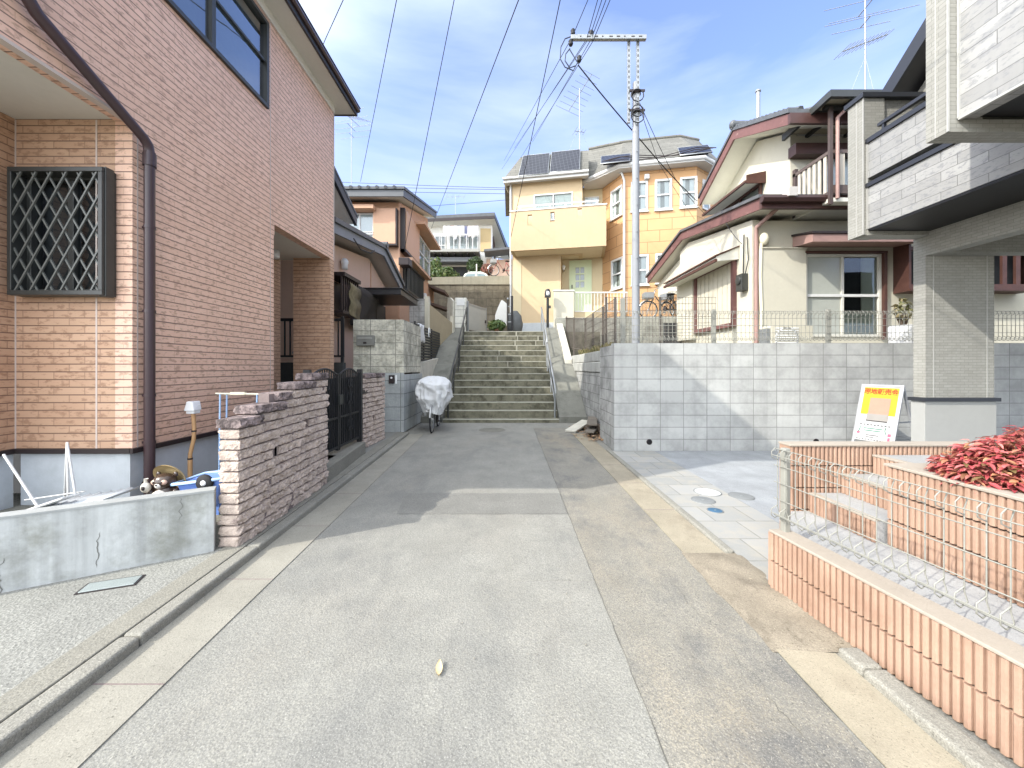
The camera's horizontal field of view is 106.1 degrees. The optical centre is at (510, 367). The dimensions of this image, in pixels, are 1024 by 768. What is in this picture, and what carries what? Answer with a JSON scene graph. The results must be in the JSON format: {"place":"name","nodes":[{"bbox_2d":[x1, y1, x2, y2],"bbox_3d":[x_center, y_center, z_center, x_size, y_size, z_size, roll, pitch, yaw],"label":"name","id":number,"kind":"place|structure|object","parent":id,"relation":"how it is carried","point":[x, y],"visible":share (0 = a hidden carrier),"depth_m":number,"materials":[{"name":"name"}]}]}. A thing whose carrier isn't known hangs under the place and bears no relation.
{"place":"outdoors","nodes":[
{"label":"outdoors","id":0,"kind":"place"},
{"bbox_2d":[0,455,335,545],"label":"yard","id":1,"kind":"structure","parent":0,"point":[21,507],"depth_m":3.25,"materials":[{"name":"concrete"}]},
{"bbox_2d":[2,442,85,505],"bbox_3d":[-3.411,0.885,2.900,0.516,0.616,0.356,0,0,12],"label":"folding stand","id":2,"kind":"object","parent":1,"relation":"on","point":[68,462],"visible":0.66,"depth_m":2.93,"materials":[{"name":"white paint"}]},
{"bbox_2d":[45,486,139,506],"bbox_3d":[-3.109,0.963,2.798,0.595,0.103,0.235,0,0,-17],"label":"corrugated sheet","id":3,"kind":"object","parent":1,"relation":"on","point":[110,494],"visible":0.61,"depth_m":2.82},
{"bbox_2d":[140,465,185,494],"bbox_3d":[-2.806,0.988,3.126,0.276,0.395,0.213,0,0,0],"label":"ceramic raccoon statue","id":4,"kind":"object","parent":1,"relation":"on","point":[165,476],"visible":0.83,"depth_m":3.09,"materials":[{"name":"brown ceramic"}]},
{"bbox_2d":[184,401,200,477],"bbox_3d":[-3.090,0.770,3.745,0.104,0.880,0.109,0,0,0],"label":"socket pole","id":5,"kind":"object","parent":1,"relation":"on","point":[193,408],"visible":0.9,"depth_m":3.73,"materials":[{"name":"brown wood"}]},
{"bbox_2d":[170,470,223,514],"bbox_3d":[-2.520,1.035,3.250,0.397,0.350,0.370,0,0,0],"label":"toy cart","id":6,"kind":"object","parent":1,"relation":"on","point":[207,479],"visible":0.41,"depth_m":3.11,"materials":[{"name":"blue plastic"}]},
{"bbox_2d":[215,392,257,469],"bbox_3d":[-2.660,0.725,3.791,0.420,0.970,0.112,0,0,0],"label":"drying rack","id":7,"kind":"object","parent":1,"relation":"on","point":[238,393],"visible":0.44,"depth_m":3.74,"materials":[{"name":"white metal"}]},
{"bbox_2d":[0,0,360,509],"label":"brick clad house","id":8,"kind":"structure","parent":0,"point":[166,186],"depth_m":3.45,"materials":[{"name":"pink"}]},
{"bbox_2d":[7,167,115,297],"bbox_3d":[-3.831,-1.151,3.348,0.808,1.102,0.225,0,0,0],"label":"window","id":9,"kind":"structure","parent":8,"relation":"in","point":[51,227],"depth_m":3.27,"materials":[{"name":"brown metal"}]},
{"bbox_2d":[164,0,268,108],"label":"window","id":10,"kind":"structure","parent":8,"relation":"in","point":[236,31],"depth_m":4.75,"materials":[{"name":"glass"}]},
{"bbox_2d":[0,432,395,695],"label":"apron","id":11,"kind":"object","parent":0,"point":[42,626],"visible":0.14,"depth_m":2.21,"materials":[{"name":"concrete"}]},
{"bbox_2d":[0,486,215,592],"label":"concrete wall","id":12,"kind":"structure","parent":11,"relation":"on","point":[46,545],"depth_m":2.61,"materials":[{"name":"concrete"}]},
{"bbox_2d":[73,574,145,594],"bbox_3d":[-2.560,1.400,2.470,0.294,0.028,0.134,0,0,-21],"label":"meter lid","id":13,"kind":"object","parent":11,"relation":"on","point":[110,584],"visible":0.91,"depth_m":2.46,"materials":[{"name":"metal"}]},
{"bbox_2d":[216,373,329,546],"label":"stone garden wall","id":14,"kind":"structure","parent":11,"relation":"on","point":[274,454],"depth_m":3.44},
{"bbox_2d":[326,442,364,482],"bbox_3d":[-2.551,1.340,5.460,0.699,0.260,1.640,0,0,0],"label":"gate step","id":15,"kind":"object","parent":11,"relation":"on","point":[346,456],"visible":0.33,"depth_m":5.37,"materials":[{"name":"concrete"}]},
{"bbox_2d":[303,368,362,452],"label":"iron gate","id":16,"kind":"structure","parent":15,"relation":"on","point":[344,414],"depth_m":5.69,"materials":[{"name":"brown metal"}]},
{"bbox_2d":[353,373,384,446],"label":"stone gate pier","id":17,"kind":"structure","parent":11,"relation":"on","point":[373,414],"depth_m":7.00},
{"bbox_2d":[334,166,357,225],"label":"pink gable","id":18,"kind":"structure","parent":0,"point":[344,210],"depth_m":9.56,"materials":[{"name":"paint"}]},
{"bbox_2d":[280,216,418,376],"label":"pink plaster house","id":19,"kind":"structure","parent":0,"point":[364,260],"depth_m":9.40,"materials":[{"name":"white paint"}]},
{"bbox_2d":[349,282,360,319],"bbox_3d":[-3.559,-1.494,8.830,0.051,0.799,0.581,0,0,1],"label":"bamboo screen","id":20,"kind":"object","parent":19,"relation":"attached to","point":[355,304],"visible":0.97,"depth_m":8.81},
{"bbox_2d":[350,286,378,324],"bbox_3d":[-3.767,-1.437,9.975,0.226,1.078,1.454,0,0,0],"label":"dark awning cloth","id":21,"kind":"object","parent":19,"relation":"attached to","point":[369,301],"visible":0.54,"depth_m":9.97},
{"bbox_2d":[426,212,509,276],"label":"white hill house","id":22,"kind":"structure","parent":0,"point":[486,243],"depth_m":26.73,"materials":[{"name":"paint"}]},
{"bbox_2d":[449,236,477,248],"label":"window","id":23,"kind":"structure","parent":22,"relation":"in","point":[459,243],"depth_m":26.96,"materials":[{"name":"glass"}]},
{"bbox_2d":[431,0,518,227],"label":"overhead wire","id":24,"kind":"object","parent":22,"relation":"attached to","point":[482,93],"visible":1,"depth_m":11.02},
{"bbox_2d":[79,423,1021,767],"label":"road","id":25,"kind":"structure","parent":0,"point":[377,607],"depth_m":1.90,"materials":[{"name":"asphalt"}]},
{"bbox_2d":[0,432,403,723],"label":"kerb strip","id":26,"kind":"object","parent":25,"relation":"on","point":[18,697],"visible":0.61,"depth_m":2.06,"materials":[{"name":"concrete"}]},
{"bbox_2d":[0,432,408,756],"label":"kerb","id":27,"kind":"structure","parent":25,"relation":"on","point":[26,720],"depth_m":2.02,"materials":[{"name":"concrete"}]},
{"bbox_2d":[0,434,422,767],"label":"gutter","id":28,"kind":"object","parent":25,"relation":"on","point":[78,731],"visible":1,"depth_m":1.94,"materials":[{"name":"concrete"}]},
{"bbox_2d":[353,320,437,431],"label":"block retaining wall","id":29,"kind":"structure","parent":25,"relation":"on","point":[395,349],"depth_m":8.45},
{"bbox_2d":[356,335,374,345],"bbox_3d":[-3.159,-0.586,8.399,0.381,0.228,0.098,0,0,0],"label":"mailbox","id":30,"kind":"object","parent":29,"relation":"attached to","point":[365,340],"visible":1,"depth_m":8.36,"materials":[{"name":"metal"}]},
{"bbox_2d":[414,321,439,360],"bbox_3d":[-2.482,-0.580,11.740,0.075,1.260,3.370,0,0,0],"label":"slat fence","id":31,"kind":"object","parent":29,"relation":"on","point":[425,349],"visible":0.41,"depth_m":11.79,"materials":[{"name":"metal"}]},
{"bbox_2d":[429,404,441,432],"bbox_3d":[-1.767,0.954,9.075,0.598,1.031,1.703,0,0,-3],"label":"covered bicycle","id":32,"kind":"object","parent":25,"relation":"on","point":[431,418],"visible":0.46,"depth_m":8.56,"materials":[{"name":"rubber"}]},
{"bbox_2d":[415,376,453,415],"bbox_3d":[-1.770,0.651,9.023,0.864,0.913,1.237,0,0,-3],"label":"bicycle cover","id":33,"kind":"object","parent":32,"relation":"on","point":[436,392],"visible":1,"depth_m":8.52,"materials":[{"name":"white fabric"}]},
{"bbox_2d":[397,493,567,513],"bbox_3d":[-0.312,1.448,4.110,1.775,0.004,0.620,0,0,0],"label":"road patch","id":34,"kind":"object","parent":25,"relation":"on","point":[482,503],"visible":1,"depth_m":4.09,"materials":[{"name":"asphalt"}]},
{"bbox_2d":[504,514,594,579],"bbox_3d":[0.258,1.448,3.205,0.635,0.004,1.170,0,0,0],"label":"road patch","id":35,"kind":"object","parent":25,"relation":"on","point":[555,539],"visible":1,"depth_m":3.07,"materials":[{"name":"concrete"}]},
{"bbox_2d":[572,433,723,552],"bbox_3d":[1.508,1.446,5.690,0.313,0.007,5.420,0,0,0],"label":"gutter","id":36,"kind":"object","parent":25,"relation":"on","point":[682,532],"visible":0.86,"depth_m":3.99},
{"bbox_2d":[606,448,733,552],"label":"kerb","id":37,"kind":"structure","parent":25,"relation":"on","point":[710,536],"depth_m":3.82,"materials":[{"name":"concrete"}]},
{"bbox_2d":[534,428,881,767],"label":"road strip","id":38,"kind":"object","parent":25,"relation":"on","point":[708,703],"visible":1,"depth_m":1.94,"materials":[{"name":"concrete"}]},
{"bbox_2d":[682,553,856,651],"bbox_3d":[1.561,1.433,2.475,0.490,0.021,1.050,0,0,0],"label":"dirt patch","id":39,"kind":"object","parent":25,"relation":"on","point":[766,612],"visible":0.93,"depth_m":2.31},
{"bbox_2d":[776,649,965,767],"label":"gutter","id":40,"kind":"object","parent":25,"relation":"on","point":[871,717],"visible":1,"depth_m":1.60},
{"bbox_2d":[839,648,1006,767],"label":"kerb","id":41,"kind":"structure","parent":25,"relation":"on","point":[960,746],"depth_m":1.56,"materials":[{"name":"concrete"}]},
{"bbox_2d":[565,332,599,355],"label":"landing","id":42,"kind":"object","parent":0,"point":[579,340],"depth_m":14.62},
{"bbox_2d":[447,297,467,330],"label":"gate pillar","id":43,"kind":"structure","parent":42,"relation":"on","point":[456,308],"depth_m":14.75,"materials":[{"name":"white paint"}]},
{"bbox_2d":[467,301,486,330],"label":"side gate","id":44,"kind":"structure","parent":43,"relation":"attached to","point":[476,318],"depth_m":15.43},
{"bbox_2d":[428,276,509,330],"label":"stone retaining wall","id":45,"kind":"structure","parent":42,"relation":"on","point":[489,293],"depth_m":20.00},
{"bbox_2d":[487,319,505,330],"bbox_3d":[-0.537,-1.600,14.903,0.778,0.547,0.577,0,0,-13],"label":"potted plant","id":46,"kind":"object","parent":42,"relation":"on","point":[497,325],"visible":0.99,"depth_m":14.77,"materials":[{"name":"green plant"}]},
{"bbox_2d":[495,300,506,325],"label":"white wall end","id":47,"kind":"structure","parent":42,"relation":"on","point":[501,313],"depth_m":15.60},
{"bbox_2d":[509,311,522,330],"bbox_3d":[0.190,-1.742,15.300,0.630,1.023,0.390,0,0,0],"label":"covered bundle","id":48,"kind":"object","parent":42,"relation":"on","point":[517,322],"visible":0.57,"depth_m":15.15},
{"bbox_2d":[553,290,574,327],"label":"entrance wall","id":49,"kind":"structure","parent":42,"relation":"on","point":[563,303],"depth_m":15.20,"materials":[{"name":"white paint"}]},
{"bbox_2d":[555,318,609,331],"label":"garden stone wall","id":50,"kind":"structure","parent":42,"relation":"on","point":[579,325],"depth_m":14.65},
{"bbox_2d":[575,292,627,311],"bbox_3d":[3.635,-2.622,15.400,2.109,0.805,0.040,0,0,0],"label":"white fence","id":51,"kind":"object","parent":42,"relation":"on","point":[597,300],"visible":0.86,"depth_m":15.39,"materials":[{"name":"metal"}]},
{"bbox_2d":[503,134,716,330],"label":"yellow house","id":52,"kind":"structure","parent":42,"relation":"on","point":[569,232],"depth_m":16.50,"materials":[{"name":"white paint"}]},
{"bbox_2d":[518,153,549,175],"bbox_3d":[1.113,-9.161,17.362,1.339,1.545,1.222,0,0,11],"label":"solar panel","id":53,"kind":"object","parent":52,"relation":"on","point":[537,164],"visible":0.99,"depth_m":17.29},
{"bbox_2d":[534,192,572,220],"bbox_3d":[1.926,-7.151,17.209,1.740,1.205,0.170,0,0,11],"label":"window","id":54,"kind":"structure","parent":52,"relation":"in","point":[562,197],"depth_m":17.22,"materials":[{"name":"glass"}]},
{"bbox_2d":[550,149,579,172],"bbox_3d":[2.448,-9.215,17.153,1.330,1.546,1.223,0,0,11],"label":"solar panel","id":55,"kind":"object","parent":52,"relation":"on","point":[565,160],"visible":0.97,"depth_m":17.08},
{"bbox_2d":[556,70,597,149],"bbox_3d":[3.514,-12.383,19.500,1.700,3.870,1.721,0,0,-33],"label":"tv antenna","id":56,"kind":"object","parent":52,"relation":"on","point":[579,127],"visible":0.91,"depth_m":19.48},
{"bbox_2d":[569,260,591,310],"bbox_3d":[3.230,-3.760,17.720,1.018,2.333,0.098,0,0,11],"label":"door","id":57,"kind":"structure","parent":52,"relation":"in","point":[580,271],"depth_m":17.73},
{"bbox_2d":[601,153,630,164],"bbox_3d":[4.404,-8.705,16.045,1.285,0.801,0.918,0,0,11],"label":"solar panel","id":58,"kind":"object","parent":52,"relation":"on","point":[616,161],"visible":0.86,"depth_m":15.87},
{"bbox_2d":[609,184,622,221],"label":"window","id":59,"kind":"structure","parent":52,"relation":"in","point":[616,194],"depth_m":16.77,"materials":[{"name":"white paint"}]},
{"bbox_2d":[609,256,622,291],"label":"window","id":60,"kind":"structure","parent":52,"relation":"in","point":[617,264],"depth_m":16.74,"materials":[{"name":"white paint"}]},
{"bbox_2d":[630,180,648,212],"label":"window","id":61,"kind":"structure","parent":52,"relation":"in","point":[643,185],"depth_m":16.07,"materials":[{"name":"glass"}]},
{"bbox_2d":[631,254,649,286],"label":"window","id":62,"kind":"structure","parent":52,"relation":"in","point":[644,258],"depth_m":16.07,"materials":[{"name":"glass"}]},
{"bbox_2d":[654,178,672,211],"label":"window","id":63,"kind":"structure","parent":52,"relation":"in","point":[663,187],"depth_m":15.90,"materials":[{"name":"glass"}]},
{"bbox_2d":[679,176,698,208],"bbox_3d":[7.270,-7.114,15.708,0.719,1.301,0.215,0,0,11],"label":"window","id":64,"kind":"structure","parent":52,"relation":"in","point":[689,183],"depth_m":15.71,"materials":[{"name":"glass"}]},
{"bbox_2d":[677,144,712,156],"bbox_3d":[7.453,-8.800,15.581,1.298,0.804,0.922,0,0,11],"label":"solar panel","id":65,"kind":"object","parent":52,"relation":"on","point":[703,152],"visible":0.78,"depth_m":15.36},
{"bbox_2d":[298,0,925,258],"label":"sky","id":66,"kind":"structure","parent":0,"point":[703,63],"materials":[{"name":"blue"}]},
{"bbox_2d":[613,451,779,579],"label":"paving","id":67,"kind":"structure","parent":0,"point":[738,527],"depth_m":3.92,"materials":[{"name":"tile"}]},
{"bbox_2d":[693,488,721,496],"bbox_3d":[2.270,1.437,4.430,0.292,0.014,0.292,0,0,0],"label":"round manhole","id":68,"kind":"object","parent":67,"relation":"on","point":[707,492],"visible":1,"depth_m":4.40,"materials":[{"name":"metal"}]},
{"bbox_2d":[655,451,779,522],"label":"parking floor","id":69,"kind":"structure","parent":0,"point":[753,473],"depth_m":5.33,"materials":[{"name":"concrete"}]},
{"bbox_2d":[851,384,910,440],"bbox_3d":[5.850,0.857,6.018,0.744,1.177,0.540,0,0,-18],"label":"board sign","id":70,"kind":"object","parent":69,"relation":"on","point":[879,408],"visible":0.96,"depth_m":5.94,"materials":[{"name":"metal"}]},
{"bbox_2d":[790,511,1023,646],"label":"garden path","id":71,"kind":"structure","parent":0,"point":[975,594],"depth_m":2.10,"materials":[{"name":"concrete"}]},
{"bbox_2d":[809,454,943,542],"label":"entrance steps","id":72,"kind":"structure","parent":71,"relation":"on","point":[869,506],"depth_m":2.82,"materials":[{"name":"concrete"}]},
{"bbox_2d":[884,463,1023,606],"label":"tile planter","id":73,"kind":"object","parent":71,"relation":"on","point":[998,546],"visible":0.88,"depth_m":2.08,"materials":[{"name":"tile"}]},
{"bbox_2d":[925,434,1023,492],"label":"nandina shrub","id":74,"kind":"object","parent":73,"relation":"on","point":[986,462],"visible":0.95,"depth_m":2.08,"materials":[{"name":"red plant"}]},
{"bbox_2d":[982,425,1023,447],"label":"nandina shrub","id":75,"kind":"object","parent":73,"relation":"on","point":[1018,433],"visible":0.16,"depth_m":2.38,"materials":[{"name":"red plant"}]},
{"bbox_2d":[844,0,1023,440],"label":"grey clad house","id":76,"kind":"structure","parent":0,"point":[936,149],"depth_m":4.72,"materials":[{"name":"tile"}]},
{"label":"terrace","id":77,"kind":"structure","parent":0,"visible":0},
{"bbox_2d":[560,28,646,342],"bbox_3d":[1.898,-3.548,7.965,1.767,6.796,0.270,0,0,0],"label":"utility pole","id":78,"kind":"object","parent":77,"relation":"on","point":[635,110],"visible":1,"depth_m":7.93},
{"bbox_2d":[578,65,696,200],"bbox_3d":[3.642,-5.609,9.592,5.628,1.215,0.437,0,0,-41],"label":"overhead wire","id":79,"kind":"object","parent":78,"relation":"attached to","point":[631,130],"visible":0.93,"depth_m":8.48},
{"bbox_2d":[620,298,624,342],"bbox_3d":[2.056,-0.716,7.035,0.070,1.091,0.070,0,0,0],"label":"fence post","id":80,"kind":"object","parent":77,"relation":"on","point":[622,309],"visible":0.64,"depth_m":7.00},
{"bbox_2d":[601,317,681,344],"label":"garden stone bank","id":81,"kind":"structure","parent":77,"relation":"on","point":[665,328],"depth_m":12.60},
{"bbox_2d":[640,288,676,315],"bbox_3d":[5.256,-2.166,13.154,1.703,1.031,0.598,0,0,5],"label":"parked bicycle","id":82,"kind":"object","parent":81,"relation":"on","point":[647,297],"visible":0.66,"depth_m":13.13,"materials":[{"name":"metal"}]},
{"bbox_2d":[605,297,715,342],"bbox_3d":[3.599,-0.927,9.223,2.649,1.514,0.066,0,0,0],"label":"brown yard fence","id":83,"kind":"object","parent":77,"relation":"on","point":[660,303],"visible":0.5,"depth_m":9.20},
{"bbox_2d":[759,326,812,342],"bbox_3d":[5.282,-0.540,7.384,0.854,0.500,0.292,0,0,0],"label":"aircon unit","id":84,"kind":"object","parent":77,"relation":"on","point":[784,329],"visible":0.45,"depth_m":7.25,"materials":[{"name":"white plastic"}]},
{"bbox_2d":[645,89,1023,342],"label":"cream house","id":85,"kind":"structure","parent":77,"relation":"on","point":[774,191],"depth_m":8.92,"materials":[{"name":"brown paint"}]},
{"bbox_2d":[694,260,736,333],"bbox_3d":[5.535,-1.868,10.521,0.117,1.712,2.038,0,0,0],"label":"shuttered window","id":86,"kind":"structure","parent":85,"relation":"in","point":[718,284],"depth_m":10.25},
{"bbox_2d":[722,183,762,210],"bbox_3d":[6.554,-4.189,10.926,0.087,1.278,1.781,0,0,0],"label":"window","id":87,"kind":"structure","parent":85,"relation":"in","point":[758,189],"depth_m":10.51,"materials":[{"name":"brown wood"}]},
{"bbox_2d":[821,159,847,193],"bbox_3d":[8.350,-4.390,9.034,2.100,1.720,0.067,0,0,0],"label":"window","id":88,"kind":"structure","parent":85,"relation":"in","point":[846,160],"depth_m":9.04,"materials":[{"name":"white glass"}]},
{"bbox_2d":[807,254,881,336],"bbox_3d":[7.681,-1.660,8.945,1.764,1.908,0.150,0,0,0],"label":"window","id":89,"kind":"structure","parent":85,"relation":"in","point":[835,282],"depth_m":8.92,"materials":[{"name":"white glass"}]},
{"bbox_2d":[805,251,887,339],"bbox_3d":[7.688,-1.652,8.843,1.878,2.021,0.107,0,0,0],"label":"window frame","id":90,"kind":"structure","parent":85,"relation":"in","point":[884,253],"depth_m":8.80,"materials":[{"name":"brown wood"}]},
{"bbox_2d":[824,0,919,88],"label":"tv antenna","id":91,"kind":"object","parent":85,"relation":"on","point":[865,38],"visible":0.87,"depth_m":10.29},
{"bbox_2d":[888,298,912,342],"bbox_3d":[7.262,-0.726,7.100,0.436,1.112,0.420,0,0,0],"label":"bonsai pot","id":92,"kind":"object","parent":77,"relation":"on","point":[903,321],"visible":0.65,"depth_m":7.06,"materials":[{"name":"white ceramic"}]},
{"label":"terrace","id":93,"kind":"structure","parent":0,"visible":0},
{"bbox_2d":[280,362,345,390],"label":"dark retaining wall","id":94,"kind":"structure","parent":93,"relation":"on","point":[286,371],"depth_m":7.85,"materials":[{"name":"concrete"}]},
{"bbox_2d":[280,316,344,361],"bbox_3d":[-4.309,-0.450,7.920,1.782,1.200,0.060,0,0,0],"label":"yard railing","id":95,"kind":"object","parent":94,"relation":"on","point":[342,320],"visible":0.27,"depth_m":7.91,"materials":[{"name":"metal"}]},
{"bbox_2d":[344,185,448,321],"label":"orange brown house","id":96,"kind":"structure","parent":93,"relation":"on","point":[384,212],"depth_m":13.08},
{"bbox_2d":[350,213,372,236],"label":"window","id":97,"kind":"structure","parent":96,"relation":"in","point":[364,220],"depth_m":12.96,"materials":[{"name":"glass"}]},
{"bbox_2d":[403,267,424,298],"bbox_3d":[-3.646,-3.158,14.710,0.197,0.993,2.581,0,0,0],"label":"window","id":98,"kind":"structure","parent":96,"relation":"in","point":[414,282],"depth_m":14.22,"materials":[{"name":"brown metal"}]},
{"bbox_2d":[420,236,429,275],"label":"window","id":99,"kind":"structure","parent":96,"relation":"in","point":[424,250],"depth_m":16.59,"materials":[{"name":"glass"}]},
{"bbox_2d":[409,299,430,358],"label":"garden block wall","id":100,"kind":"structure","parent":93,"relation":"on","point":[417,314],"depth_m":14.30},
{"bbox_2d":[425,296,454,358],"bbox_3d":[-2.441,-1.190,13.482,0.120,2.280,1.870,0,0,19],"label":"panel fence","id":101,"kind":"object","parent":93,"relation":"on","point":[438,322],"visible":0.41,"depth_m":13.24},
{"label":"hill","id":102,"kind":"structure","parent":0,"visible":0},
{"bbox_2d":[430,266,459,276],"bbox_3d":[-3.514,-4.729,20.931,1.702,1.561,1.608,0,0,0],"label":"garden shrub","id":103,"kind":"object","parent":102,"relation":"on","point":[447,271],"visible":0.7,"depth_m":20.44,"materials":[{"name":"green plant"}]},
{"bbox_2d":[466,256,483,271],"bbox_3d":[-2.158,-5.365,23.480,1.106,2.831,1.144,0,0,0],"label":"topiary shrub","id":104,"kind":"object","parent":102,"relation":"on","point":[472,263],"visible":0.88,"depth_m":23.27,"materials":[{"name":"green plant"}]},
{"bbox_3d":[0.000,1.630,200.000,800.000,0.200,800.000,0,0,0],"label":"ground","id":105,"kind":"structure","parent":0,"visible":0},
{"bbox_2d":[420,324,586,422],"bbox_3d":[-0.250,-0.081,12.450,4.500,3.162,4.860,0,0,0],"label":"outdoor staircase","id":106,"kind":"structure","parent":105,"relation":"on","point":[502,377],"depth_m":11.74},
{"bbox_2d":[447,307,467,417],"bbox_3d":[-1.660,-0.493,12.464,0.054,3.672,4.721,0,0,0],"label":"handrail","id":107,"kind":"object","parent":106,"relation":"on","point":[458,350],"visible":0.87,"depth_m":12.26,"materials":[{"name":"grey metal"}]},
{"bbox_2d":[540,307,555,417],"bbox_3d":[1.190,-0.493,12.464,0.054,3.672,4.721,0,0,0],"label":"handrail","id":108,"kind":"object","parent":106,"relation":"on","point":[543,326],"visible":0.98,"depth_m":11.81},
{"bbox_2d":[571,351,599,432],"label":"old stone wall","id":109,"kind":"structure","parent":105,"relation":"on","point":[588,378],"depth_m":9.74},
{"bbox_2d":[566,299,616,355],"bbox_3d":[2.128,-1.125,11.130,0.096,1.550,6.601,0,0,0],"label":"brown stair fence","id":110,"kind":"object","parent":109,"relation":"on","point":[587,326],"visible":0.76,"depth_m":9.81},
{"bbox_2d":[600,346,610,447],"bbox_3d":[1.865,0.555,7.271,0.130,1.890,0.897,0,0,0],"label":"wall return","id":111,"kind":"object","parent":105,"relation":"on","point":[605,394],"depth_m":7.27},
{"bbox_2d":[611,343,1023,450],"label":"grey block wall","id":112,"kind":"structure","parent":105,"relation":"on","point":[716,396],"depth_m":6.65,"materials":[{"name":"concrete"}]},
{"bbox_2d":[616,309,1023,342],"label":"grey fence","id":113,"kind":"object","parent":112,"relation":"on","point":[827,325],"visible":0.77,"depth_m":6.71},
{"bbox_2d":[778,441,981,517],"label":"tile back wall","id":114,"kind":"structure","parent":105,"relation":"on","point":[856,454],"depth_m":3.07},
{"bbox_2d":[768,529,1023,767],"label":"tile wall","id":115,"kind":"structure","parent":105,"relation":"on","point":[968,674],"depth_m":1.72,"materials":[{"name":"tile"}]},
{"bbox_2d":[771,447,1023,633],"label":"wire fence","id":116,"kind":"object","parent":115,"relation":"on","point":[784,515],"visible":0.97,"depth_m":1.82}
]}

